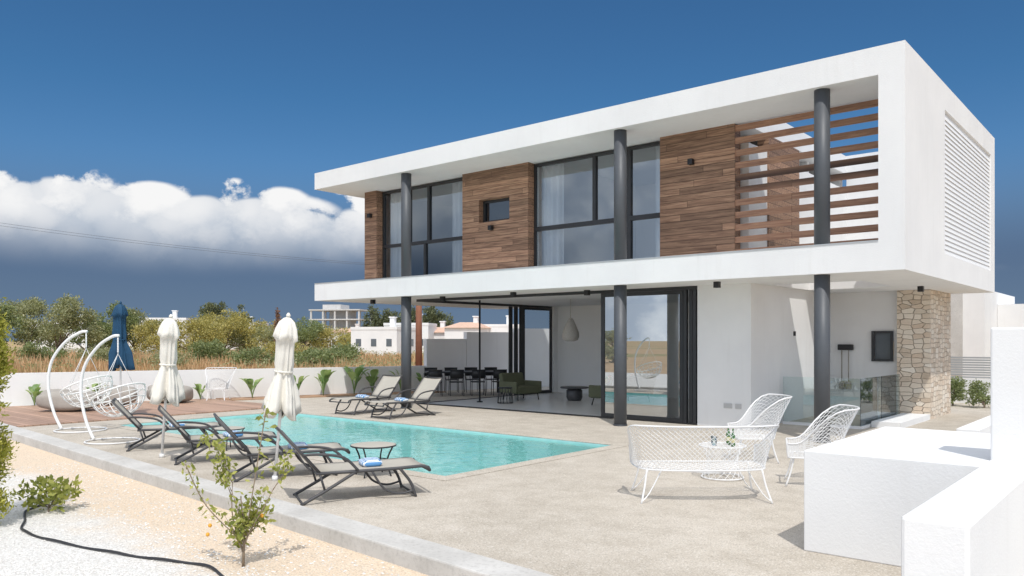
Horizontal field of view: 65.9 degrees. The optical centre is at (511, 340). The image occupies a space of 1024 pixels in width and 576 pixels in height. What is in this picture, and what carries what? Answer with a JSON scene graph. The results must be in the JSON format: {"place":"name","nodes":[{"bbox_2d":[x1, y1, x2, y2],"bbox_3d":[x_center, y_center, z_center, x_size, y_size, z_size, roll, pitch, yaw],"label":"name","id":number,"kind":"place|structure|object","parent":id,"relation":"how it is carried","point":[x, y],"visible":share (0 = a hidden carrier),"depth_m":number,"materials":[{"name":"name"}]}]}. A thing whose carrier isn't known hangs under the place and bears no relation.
{"place":"outdoors","nodes":[
{"label":"outdoors","id":0,"kind":"place"},
{"bbox_2d":[34,314,107,350],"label":"village house","id":1,"kind":"structure","parent":0,"point":[81,344],"depth_m":126.66,"materials":[{"name":"white paint"}]},
{"bbox_2d":[128,310,195,351],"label":"village house","id":2,"kind":"structure","parent":0,"point":[174,314],"depth_m":126.79,"materials":[{"name":"white paint"}]},
{"bbox_2d":[5,341,324,355],"bbox_3d":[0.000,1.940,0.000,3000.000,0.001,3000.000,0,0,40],"label":"ground","id":3,"kind":"structure","parent":0,"point":[13,346],"depth_m":244.01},
{"bbox_2d":[0,301,29,344],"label":"tree","id":4,"kind":"object","parent":3,"relation":"on","point":[11,318],"visible":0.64,"depth_m":84.47,"materials":[{"name":"green plant"}]},
{"bbox_2d":[0,297,65,351],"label":"tree","id":5,"kind":"object","parent":3,"relation":"on","point":[24,311],"visible":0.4,"depth_m":91.73,"materials":[{"name":"green plant"}]},
{"bbox_2d":[14,340,68,360],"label":"tree","id":6,"kind":"object","parent":3,"relation":"on","point":[30,347],"visible":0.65,"depth_m":61.50,"materials":[{"name":"green plant"}]},
{"bbox_2d":[8,293,108,351],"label":"tree","id":7,"kind":"object","parent":3,"relation":"on","point":[66,318],"visible":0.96,"depth_m":87.21,"materials":[{"name":"green plant"}]},
{"bbox_2d":[67,310,112,350],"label":"tree","id":8,"kind":"object","parent":3,"relation":"on","point":[74,340],"visible":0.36,"depth_m":95.56,"materials":[{"name":"green plant"}]},
{"bbox_2d":[73,344,110,361],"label":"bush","id":9,"kind":"object","parent":3,"relation":"on","point":[102,353],"visible":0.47,"depth_m":57.05,"materials":[{"name":"green plant"}]},
{"bbox_2d":[92,300,139,348],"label":"tree","id":10,"kind":"object","parent":3,"relation":"on","point":[109,313],"visible":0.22,"depth_m":99.74,"materials":[{"name":"green plant"}]},
{"bbox_2d":[102,307,163,351],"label":"tree","id":11,"kind":"object","parent":3,"relation":"on","point":[138,313],"visible":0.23,"depth_m":103.25,"materials":[{"name":"green plant"}]},
{"bbox_2d":[128,318,192,352],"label":"tree","id":12,"kind":"object","parent":3,"relation":"on","point":[145,330],"visible":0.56,"depth_m":94.89,"materials":[{"name":"green plant"}]},
{"bbox_2d":[138,350,187,366],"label":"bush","id":13,"kind":"object","parent":3,"relation":"on","point":[179,360],"visible":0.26,"depth_m":50.01,"materials":[{"name":"green plant"}]},
{"bbox_2d":[153,315,230,351],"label":"tree","id":14,"kind":"object","parent":3,"relation":"on","point":[202,328],"visible":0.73,"depth_m":90.65,"materials":[{"name":"green plant"}]},
{"bbox_2d":[182,337,237,360],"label":"tree","id":15,"kind":"object","parent":3,"relation":"on","point":[214,348],"visible":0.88,"depth_m":59.43,"materials":[{"name":"green plant"}]},
{"bbox_2d":[4,223,421,365],"bbox_3d":[-14.683,-1.753,32.543,21.833,7.506,1.085,0,0,-6],"label":"utility pole","id":16,"kind":"object","parent":3,"relation":"on","point":[418,352],"visible":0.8,"depth_m":33.86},
{"bbox_2d":[198,301,227,328],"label":"tree","id":17,"kind":"object","parent":3,"relation":"on","point":[211,307],"visible":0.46,"depth_m":149.19,"materials":[{"name":"green plant"}]},
{"bbox_2d":[0,439,428,575],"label":"gravel","id":18,"kind":"structure","parent":3,"relation":"on","point":[27,456],"depth_m":7.37,"materials":[{"name":"gravel"}]},
{"bbox_2d":[0,297,19,523],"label":"cypress tree","id":19,"kind":"object","parent":18,"relation":"on","point":[5,449],"visible":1,"depth_m":7.92,"materials":[{"name":"green plant"}]},
{"bbox_2d":[9,474,85,511],"bbox_3d":[-5.004,1.728,8.559,0.664,0.565,0.698,0,0,40],"label":"shrub","id":20,"kind":"object","parent":18,"relation":"on","point":[57,494],"visible":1,"depth_m":8.51,"materials":[{"name":"green plant"}]},
{"bbox_2d":[20,504,223,575],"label":"garden hose","id":21,"kind":"object","parent":18,"relation":"on","point":[214,569],"visible":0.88,"depth_m":6.85,"materials":[{"name":"black rubber"}]},
{"bbox_2d":[181,405,297,566],"bbox_3d":[-2.227,1.181,6.500,0.886,1.360,0.436,0,0,17],"label":"lemon sapling","id":22,"kind":"object","parent":18,"relation":"on","point":[244,522],"visible":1,"depth_m":6.50,"materials":[{"name":"green plant"}]},
{"bbox_2d":[7,343,423,370],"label":"scrub","id":23,"kind":"object","parent":3,"relation":"on","point":[351,364],"visible":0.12,"depth_m":53.85,"materials":[{"name":"brown plant"}]},
{"bbox_2d":[186,307,261,350],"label":"tree","id":24,"kind":"object","parent":3,"relation":"on","point":[242,327],"visible":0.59,"depth_m":95.69,"materials":[{"name":"green plant"}]},
{"bbox_2d":[216,315,273,350],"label":"tree","id":25,"kind":"object","parent":3,"relation":"on","point":[268,335],"visible":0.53,"depth_m":97.71,"materials":[{"name":"green plant"}]},
{"bbox_2d":[230,347,274,365],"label":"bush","id":26,"kind":"object","parent":3,"relation":"on","point":[245,355],"visible":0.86,"depth_m":53.75,"materials":[{"name":"green plant"}]},
{"bbox_2d":[252,318,274,351],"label":"tree","id":27,"kind":"object","parent":3,"relation":"on","point":[256,324],"visible":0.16,"depth_m":107.26,"materials":[{"name":"green plant"}]},
{"bbox_2d":[0,422,553,575],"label":"kerb","id":28,"kind":"structure","parent":3,"relation":"on","point":[426,557],"depth_m":7.54,"materials":[{"name":"concrete"}]},
{"bbox_2d":[255,341,313,356],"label":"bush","id":29,"kind":"object","parent":3,"relation":"on","point":[272,347],"visible":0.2,"depth_m":65.41,"materials":[{"name":"green plant"}]},
{"bbox_2d":[293,316,325,349],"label":"tree","id":30,"kind":"object","parent":3,"relation":"on","point":[314,327],"visible":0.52,"depth_m":115.58,"materials":[{"name":"green plant"}]},
{"bbox_2d":[294,347,344,367],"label":"tree","id":31,"kind":"object","parent":3,"relation":"on","point":[308,355],"visible":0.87,"depth_m":51.76,"materials":[{"name":"green plant"}]},
{"bbox_2d":[298,323,350,349],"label":"tree","id":32,"kind":"object","parent":3,"relation":"on","point":[326,334],"visible":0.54,"depth_m":118.82,"materials":[{"name":"green plant"}]},
{"bbox_2d":[311,341,364,360],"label":"tree","id":33,"kind":"object","parent":3,"relation":"on","point":[352,351],"visible":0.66,"depth_m":59.05,"materials":[{"name":"green plant"}]},
{"bbox_2d":[334,331,350,347],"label":"tree","id":34,"kind":"object","parent":3,"relation":"on","point":[344,337],"visible":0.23,"depth_m":103.84,"materials":[{"name":"green plant"}]},
{"bbox_2d":[362,304,380,326],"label":"conifer tree","id":35,"kind":"object","parent":3,"relation":"on","point":[367,315],"visible":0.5,"depth_m":139.81,"materials":[{"name":"green plant"}]},
{"bbox_2d":[369,308,383,326],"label":"conifer tree","id":36,"kind":"object","parent":3,"relation":"on","point":[376,319],"visible":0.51,"depth_m":139.29,"materials":[{"name":"green plant"}]},
{"bbox_2d":[350,317,415,355],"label":"village house","id":37,"kind":"structure","parent":3,"relation":"on","point":[382,339],"depth_m":95.10,"materials":[{"name":"white paint"}]},
{"bbox_2d":[383,314,436,354],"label":"village house","id":38,"kind":"structure","parent":3,"relation":"on","point":[428,330],"depth_m":104.91,"materials":[{"name":"white paint"}]},
{"bbox_2d":[434,321,445,338],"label":"village house","id":39,"kind":"structure","parent":3,"relation":"on","point":[439,332],"depth_m":108.88,"materials":[{"name":"white paint"}]},
{"bbox_2d":[437,311,453,326],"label":"conifer tree","id":40,"kind":"object","parent":3,"relation":"on","point":[448,322],"visible":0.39,"depth_m":139.70,"materials":[{"name":"green plant"}]},
{"bbox_2d":[443,316,489,338],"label":"village house","id":41,"kind":"structure","parent":3,"relation":"on","point":[456,330],"depth_m":105.41,"materials":[{"name":"white paint"}]},
{"bbox_2d":[484,315,518,331],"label":"village house","id":42,"kind":"structure","parent":3,"relation":"on","point":[498,328],"depth_m":108.98,"materials":[{"name":"white paint"}]},
{"bbox_2d":[513,328,548,386],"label":"boundary wall","id":43,"kind":"structure","parent":3,"relation":"on","point":[536,354],"depth_m":30.45,"materials":[{"name":"white paint"}]},
{"bbox_2d":[951,379,990,403],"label":"boundary wall","id":44,"kind":"structure","parent":3,"relation":"on","point":[983,381],"depth_m":22.46,"materials":[{"name":"white paint"}]},
{"bbox_2d":[951,357,990,378],"bbox_3d":[15.684,0.775,20.393,14.460,0.670,0.080,0,0,40],"label":"louvred fence","id":45,"kind":"object","parent":44,"relation":"on","point":[969,370],"depth_m":22.53,"materials":[{"name":"grey paint"}]},
{"bbox_2d":[951,292,1023,378],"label":"neighbour house","id":46,"kind":"structure","parent":3,"relation":"on","point":[976,318],"depth_m":33.54,"materials":[{"name":"white paint"}]},
{"bbox_2d":[1,347,423,372],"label":"dry grass","id":47,"kind":"structure","parent":0,"point":[103,365],"depth_m":49.84,"materials":[{"name":"plant"}]},
{"bbox_2d":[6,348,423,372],"bbox_3d":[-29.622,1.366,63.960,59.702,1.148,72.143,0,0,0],"label":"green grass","id":48,"kind":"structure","parent":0,"point":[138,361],"depth_m":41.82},
{"bbox_2d":[309,305,371,344],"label":"unfinished building","id":49,"kind":"structure","parent":0,"point":[342,316],"depth_m":208.52,"materials":[{"name":"concrete"}]},
{"bbox_2d":[19,387,990,575],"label":"terrace","id":50,"kind":"structure","parent":0,"point":[589,514],"depth_m":9.03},
{"bbox_2d":[47,330,112,432],"bbox_3d":[-8.587,0.797,15.646,1.213,1.998,1.026,0,0,-24],"label":"hanging egg chair","id":51,"kind":"object","parent":50,"relation":"on","point":[68,386],"visible":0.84,"depth_m":15.72,"materials":[{"name":"metal"}]},
{"bbox_2d":[79,334,145,444],"bbox_3d":[-7.091,0.845,13.938,1.155,1.903,0.977,0,0,-18],"label":"hanging egg chair","id":52,"kind":"object","parent":50,"relation":"on","point":[97,409],"visible":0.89,"depth_m":14.00,"materials":[{"name":"metal"}]},
{"bbox_2d":[0,398,262,426],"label":"deck","id":53,"kind":"structure","parent":50,"relation":"on","point":[27,416],"depth_m":19.60,"materials":[{"name":"wood"}]},
{"bbox_2d":[26,384,42,405],"bbox_3d":[-12.945,1.482,21.433,0.565,0.598,0.352,0,0,8],"label":"broad leaf plant","id":54,"kind":"object","parent":53,"relation":"on","point":[34,389],"visible":0.93,"depth_m":21.40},
{"bbox_2d":[36,389,100,410],"bbox_3d":[-11.116,1.496,19.852,1.398,0.547,0.966,0,0,0],"label":"bean bag","id":55,"kind":"object","parent":53,"relation":"on","point":[60,403],"visible":0.72,"depth_m":19.41,"materials":[{"name":"fabric"}]},
{"bbox_2d":[97,385,137,404],"bbox_3d":[-10.846,1.499,21.723,1.009,0.539,0.889,0,0,-20],"label":"bean bag","id":56,"kind":"object","parent":53,"relation":"on","point":[115,391],"visible":0.5,"depth_m":21.41,"materials":[{"name":"fabric"}]},
{"bbox_2d":[108,301,134,413],"bbox_3d":[-9.158,0.430,18.460,0.570,2.680,0.530,0,0,40],"label":"closed parasol","id":57,"kind":"object","parent":53,"relation":"on","point":[119,315],"visible":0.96,"depth_m":18.34,"materials":[{"name":"blue fabric"}]},
{"bbox_2d":[146,385,192,401],"bbox_3d":[-9.703,1.509,22.454,1.244,0.521,0.925,0,0,10],"label":"bean bag","id":58,"kind":"object","parent":53,"relation":"on","point":[188,391],"visible":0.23,"depth_m":22.26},
{"bbox_2d":[205,367,236,400],"bbox_3d":[-8.733,1.312,23.575,0.913,0.984,0.873,0,0,-5],"label":"wire garden armchair","id":59,"kind":"object","parent":53,"relation":"on","point":[227,384],"visible":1,"depth_m":23.67,"materials":[{"name":"metal"}]},
{"bbox_2d":[111,398,221,451],"bbox_3d":[-5.775,1.391,13.286,1.700,0.849,0.717,0,0,-23],"label":"sun lounger","id":60,"kind":"object","parent":50,"relation":"on","point":[126,413],"visible":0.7,"depth_m":13.17,"materials":[{"name":"beige fabric"}]},
{"bbox_2d":[149,314,184,457],"bbox_3d":[-5.261,0.703,12.099,0.455,2.203,0.552,4,0,40],"label":"closed parasol","id":61,"kind":"object","parent":50,"relation":"on","point":[167,388],"visible":1,"depth_m":11.99,"materials":[{"name":"beige fabric"}]},
{"bbox_2d":[0,366,425,406],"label":"boundary wall","id":62,"kind":"structure","parent":50,"relation":"on","point":[16,393],"depth_m":24.19,"materials":[{"name":"white paint"}]},
{"bbox_2d":[158,405,280,464],"bbox_3d":[-4.401,1.391,11.891,1.700,0.849,0.717,0,0,-23],"label":"sun lounger","id":63,"kind":"object","parent":50,"relation":"on","point":[177,425],"visible":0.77,"depth_m":11.80,"materials":[{"name":"black fabric"}]},
{"bbox_2d":[214,426,244,450],"bbox_3d":[-4.686,1.625,13.051,0.522,0.356,0.522,0,0,12],"label":"round side table","id":64,"kind":"object","parent":50,"relation":"on","point":[230,427],"visible":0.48,"depth_m":12.94,"materials":[{"name":"grey metal"}]},
{"bbox_2d":[213,413,349,482],"bbox_3d":[-3.066,1.391,10.528,1.700,0.849,0.717,0,0,-23],"label":"sun lounger","id":65,"kind":"object","parent":50,"relation":"on","point":[265,451],"visible":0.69,"depth_m":10.42,"materials":[{"name":"black fabric"}]},
{"bbox_2d":[261,313,301,480],"bbox_3d":[-2.929,0.726,10.149,0.446,2.160,0.541,5,0,40],"label":"closed parasol","id":66,"kind":"object","parent":50,"relation":"on","point":[282,398],"visible":1,"depth_m":10.04,"materials":[{"name":"beige fabric"}]},
{"bbox_2d":[216,391,443,400],"bbox_3d":[-5.646,1.784,25.609,7.382,0.028,0.944,0,0,-31],"label":"planting bed","id":67,"kind":"object","parent":50,"relation":"on","point":[301,396],"visible":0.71,"depth_m":25.03,"materials":[{"name":"soil"}]},
{"bbox_2d":[239,378,262,397],"bbox_3d":[-7.923,1.470,24.095,0.768,0.622,0.408,0,0,-25],"label":"broad leaf plant","id":68,"kind":"object","parent":67,"relation":"on","point":[249,382],"visible":1,"depth_m":24.10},
{"bbox_2d":[315,369,334,395],"bbox_3d":[-6.008,1.354,25.227,0.732,0.855,0.548,0,0,40],"label":"broad leaf plant","id":69,"kind":"object","parent":67,"relation":"on","point":[324,376],"visible":1,"depth_m":25.18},
{"bbox_2d":[344,364,368,393],"bbox_3d":[-5.146,1.289,25.797,0.917,0.986,0.752,0,0,11],"label":"broad leaf plant","id":70,"kind":"object","parent":67,"relation":"on","point":[356,373],"visible":1,"depth_m":25.75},
{"bbox_2d":[362,369,378,391],"bbox_3d":[-4.637,1.359,26.115,0.824,0.846,0.551,0,0,31],"label":"broad leaf plant","id":71,"kind":"object","parent":67,"relation":"on","point":[372,378],"visible":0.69,"depth_m":26.00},
{"bbox_2d":[274,424,430,505],"bbox_3d":[-1.839,1.391,9.113,1.700,0.849,0.717,0,0,-23],"label":"sun lounger","id":72,"kind":"object","parent":50,"relation":"on","point":[349,467],"visible":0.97,"depth_m":9.02,"materials":[{"name":"black fabric"}]},
{"bbox_2d":[358,457,381,466],"bbox_3d":[-1.660,1.416,9.227,0.242,0.083,0.339,0,0,-23],"label":"towel","id":73,"kind":"object","parent":72,"relation":"on","point":[370,461],"visible":1,"depth_m":9.10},
{"bbox_2d":[329,375,401,414],"bbox_3d":[-3.628,1.359,19.689,0.774,0.917,1.836,0,0,36],"label":"sun lounger","id":74,"kind":"object","parent":50,"relation":"on","point":[385,387],"visible":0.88,"depth_m":20.06,"materials":[{"name":"beige fabric"}]},
{"bbox_2d":[103,412,628,480],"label":"swimming pool","id":75,"kind":"structure","parent":50,"relation":"in","point":[450,453],"depth_m":16.35,"materials":[{"name":"liquid"}]},
{"bbox_2d":[350,441,396,478],"bbox_3d":[-1.847,1.594,10.524,0.614,0.418,0.614,0,0,40],"label":"round side table","id":76,"kind":"object","parent":50,"relation":"on","point":[381,445],"visible":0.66,"depth_m":10.45,"materials":[{"name":"beige metal"}]},
{"bbox_2d":[364,377,442,419],"bbox_3d":[-2.540,1.359,18.639,0.774,0.917,1.836,0,0,42],"label":"sun lounger","id":77,"kind":"object","parent":50,"relation":"on","point":[425,389],"visible":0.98,"depth_m":18.94,"materials":[{"name":"beige fabric"}]},
{"bbox_2d":[427,370,442,389],"bbox_3d":[-2.491,1.374,25.477,0.522,0.855,0.588,0,0,-10],"label":"dining chair","id":78,"kind":"object","parent":50,"relation":"on","point":[434,373],"visible":0.66,"depth_m":25.23,"materials":[{"name":"grey metal"}]},
{"bbox_2d":[424,339,465,390],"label":"boundary wall","id":79,"kind":"structure","parent":50,"relation":"on","point":[440,354],"depth_m":28.24,"materials":[{"name":"white paint"}]},
{"bbox_2d":[448,370,463,395],"bbox_3d":[-1.801,1.374,25.596,0.522,0.855,0.588,0,0,-10],"label":"dining chair","id":80,"kind":"object","parent":50,"relation":"on","point":[456,374],"visible":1,"depth_m":25.38,"materials":[{"name":"grey metal"}]},
{"bbox_2d":[470,369,485,395],"bbox_3d":[-1.112,1.374,25.716,0.522,0.855,0.588,0,0,-10],"label":"dining chair","id":81,"kind":"object","parent":50,"relation":"on","point":[475,374],"visible":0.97,"depth_m":25.51,"materials":[{"name":"grey metal"}]},
{"bbox_2d":[464,332,513,389],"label":"boundary wall","id":82,"kind":"structure","parent":50,"relation":"on","point":[494,349],"depth_m":29.20,"materials":[{"name":"white paint"}]},
{"bbox_2d":[491,369,506,395],"bbox_3d":[-0.422,1.374,25.835,0.522,0.855,0.588,0,0,-10],"label":"dining chair","id":83,"kind":"object","parent":50,"relation":"on","point":[496,372],"visible":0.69,"depth_m":25.60,"materials":[{"name":"grey metal"}]},
{"bbox_2d":[314,40,994,442],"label":"house","id":84,"kind":"structure","parent":50,"relation":"on","point":[726,252],"depth_m":17.27,"materials":[{"name":"white paint"}]},
{"bbox_2d":[382,178,461,277],"bbox_3d":[-2.481,-3.032,22.346,3.500,2.725,0.106,0,0,40],"label":"window","id":85,"kind":"structure","parent":84,"relation":"in","point":[429,240],"depth_m":22.27,"materials":[{"name":"grey metal"}]},
{"bbox_2d":[483,197,508,222],"bbox_3d":[-0.333,-3.355,20.441,1.040,0.590,0.090,0,0,40],"label":"window","id":86,"kind":"structure","parent":84,"relation":"in","point":[497,209],"depth_m":20.50,"materials":[{"name":"blue glass"}]},
{"bbox_2d":[497,387,512,403],"bbox_3d":[-0.190,1.562,22.408,0.458,0.451,0.458,0,0,40],"label":"wire stool","id":87,"kind":"object","parent":84,"relation":"on","point":[505,388],"visible":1,"depth_m":22.31,"materials":[{"name":"grey metal"}]},
{"bbox_2d":[508,307,522,394],"bbox_3d":[0.125,0.343,25.518,0.580,2.845,0.081,0,0,-34],"label":"folded door leaf","id":88,"kind":"structure","parent":84,"relation":"in","point":[510,309],"depth_m":25.47,"materials":[{"name":"grey metal"}]},
{"bbox_2d":[499,372,541,400],"bbox_3d":[0.215,1.388,23.785,1.030,0.802,0.959,0,0,-40],"label":"lounge armchair","id":89,"kind":"object","parent":84,"relation":"on","point":[517,382],"visible":0.91,"depth_m":23.71,"materials":[{"name":"green fabric"}]},
{"bbox_2d":[523,307,551,393],"bbox_3d":[0.847,0.343,26.342,0.050,2.845,1.550,0,0,40],"label":"sliding door","id":90,"kind":"structure","parent":84,"relation":"in","point":[524,308],"depth_m":26.85,"materials":[{"name":"grey metal"}]},
{"bbox_2d":[562,299,578,340],"bbox_3d":[1.647,-0.562,22.166,0.480,1.185,0.480,0,0,40],"label":"pendant lamp","id":91,"kind":"object","parent":84,"relation":"hanging from","point":[570,332],"visible":1,"depth_m":22.01,"materials":[{"name":"grey wicker"}]},
{"bbox_2d":[560,386,588,400],"bbox_3d":[1.852,1.581,23.432,0.840,0.410,0.840,0,0,40],"label":"round coffee table","id":92,"kind":"object","parent":84,"relation":"on","point":[573,393],"visible":1,"depth_m":23.23,"materials":[{"name":"stone"}]},
{"bbox_2d":[534,141,659,265],"bbox_3d":[1.986,-3.032,18.576,3.690,2.725,0.106,0,0,40],"label":"window","id":93,"kind":"structure","parent":84,"relation":"in","point":[630,218],"depth_m":18.53,"materials":[{"name":"grey metal"}]},
{"bbox_2d":[589,374,655,406],"bbox_3d":[3.149,1.388,22.210,0.959,0.804,2.280,0,0,38],"label":"lounge sofa","id":94,"kind":"object","parent":84,"relation":"on","point":[640,385],"visible":0.79,"depth_m":21.84,"materials":[{"name":"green fabric"}]},
{"bbox_2d":[601,290,682,421],"bbox_3d":[2.878,0.343,17.626,2.100,2.845,0.050,0,0,40],"label":"sliding door","id":95,"kind":"structure","parent":84,"relation":"in","point":[680,292],"depth_m":17.43,"materials":[{"name":"grey metal"}]},
{"bbox_2d":[683,290,687,422],"bbox_3d":[3.721,0.343,16.907,0.075,2.845,0.080,0,0,40],"label":"folded door leaf","id":96,"kind":"structure","parent":84,"relation":"in","point":[685,292],"depth_m":16.88,"materials":[{"name":"grey metal"}]},
{"bbox_2d":[689,290,692,422],"bbox_3d":[3.838,0.343,16.875,0.075,2.845,0.080,0,0,40],"label":"folded door leaf","id":97,"kind":"structure","parent":84,"relation":"in","point":[690,291],"depth_m":16.84,"materials":[{"name":"grey metal"}]},
{"bbox_2d":[693,289,696,423],"bbox_3d":[3.890,0.343,16.765,0.075,2.845,0.080,0,0,40],"label":"folded door leaf","id":98,"kind":"structure","parent":84,"relation":"in","point":[694,290],"depth_m":16.73,"materials":[{"name":"grey metal"}]},
{"bbox_2d":[838,344,853,388],"bbox_3d":[8.131,0.640,19.243,0.360,1.080,0.098,0,0,40],"label":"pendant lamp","id":99,"kind":"object","parent":84,"relation":"attached to","point":[841,347],"visible":1,"depth_m":19.20,"materials":[{"name":"black metal"}]},
{"bbox_2d":[871,331,893,361],"bbox_3d":[8.793,0.140,18.725,0.480,0.720,0.100,0,0,40],"label":"window","id":100,"kind":"structure","parent":84,"relation":"in","point":[882,342],"depth_m":18.75,"materials":[{"name":"grey glass"}]},
{"bbox_2d":[627,425,778,503],"bbox_3d":[2.144,1.367,8.980,1.688,0.875,0.911,0,0,0],"label":"wire garden sofa","id":101,"kind":"object","parent":50,"relation":"on","point":[640,462],"visible":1,"depth_m":8.70,"materials":[{"name":"metal"}]},
{"bbox_2d":[698,442,746,480],"bbox_3d":[2.748,1.576,10.309,0.616,0.422,0.616,0,0,40],"label":"wire coffee table","id":102,"kind":"object","parent":50,"relation":"on","point":[723,448],"visible":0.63,"depth_m":10.23,"materials":[{"name":"metal"}]},
{"bbox_2d":[727,393,791,463],"bbox_3d":[3.697,1.312,11.759,0.873,0.984,0.913,0,0,2],"label":"wire garden armchair","id":103,"kind":"object","parent":50,"relation":"on","point":[789,397],"visible":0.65,"depth_m":11.54,"materials":[{"name":"metal"}]},
{"bbox_2d":[784,404,859,486],"bbox_3d":[3.852,1.312,9.825,0.873,0.984,0.913,0,0,18],"label":"wire garden armchair","id":104,"kind":"object","parent":50,"relation":"on","point":[791,455],"visible":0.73,"depth_m":9.68,"materials":[{"name":"metal"}]},
{"bbox_2d":[804,427,990,566],"bbox_3d":[3.786,1.370,7.254,1.327,0.860,2.430,0,0,40],"label":"masonry counter","id":105,"kind":"object","parent":50,"relation":"on","point":[865,492],"visible":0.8,"depth_m":6.50,"materials":[{"name":"white paint"}]},
{"bbox_2d":[951,375,967,405],"bbox_3d":[12.169,1.442,21.718,0.689,1.023,0.910,0,0,40],"label":"round shrub","id":106,"kind":"object","parent":50,"relation":"on","point":[957,390],"visible":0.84,"depth_m":21.53,"materials":[{"name":"green plant"}]},
{"bbox_2d":[901,460,1023,575],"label":"garden wall","id":107,"kind":"structure","parent":50,"relation":"on","point":[971,524],"depth_m":4.34,"materials":[{"name":"white paint"}]},
{"bbox_2d":[964,380,990,407],"bbox_3d":[12.495,1.483,21.053,0.874,0.942,0.843,0,0,3],"label":"round shrub","id":108,"kind":"object","parent":50,"relation":"on","point":[981,394],"visible":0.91,"depth_m":21.00,"materials":[{"name":"green plant"}]},
{"bbox_2d":[991,327,1023,461],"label":"garden wall","id":109,"kind":"structure","parent":50,"relation":"on","point":[1007,393],"depth_m":6.08,"materials":[{"name":"white paint"}]},
{"bbox_2d":[0,0,1023,340],"label":"sky","id":110,"kind":"structure","parent":0,"point":[201,124],"materials":[{"name":"blue"}]},
{"bbox_2d":[956,415,990,432],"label":"garden wall","id":111,"kind":"structure","parent":0,"point":[982,425],"depth_m":11.89,"materials":[{"name":"white paint"}]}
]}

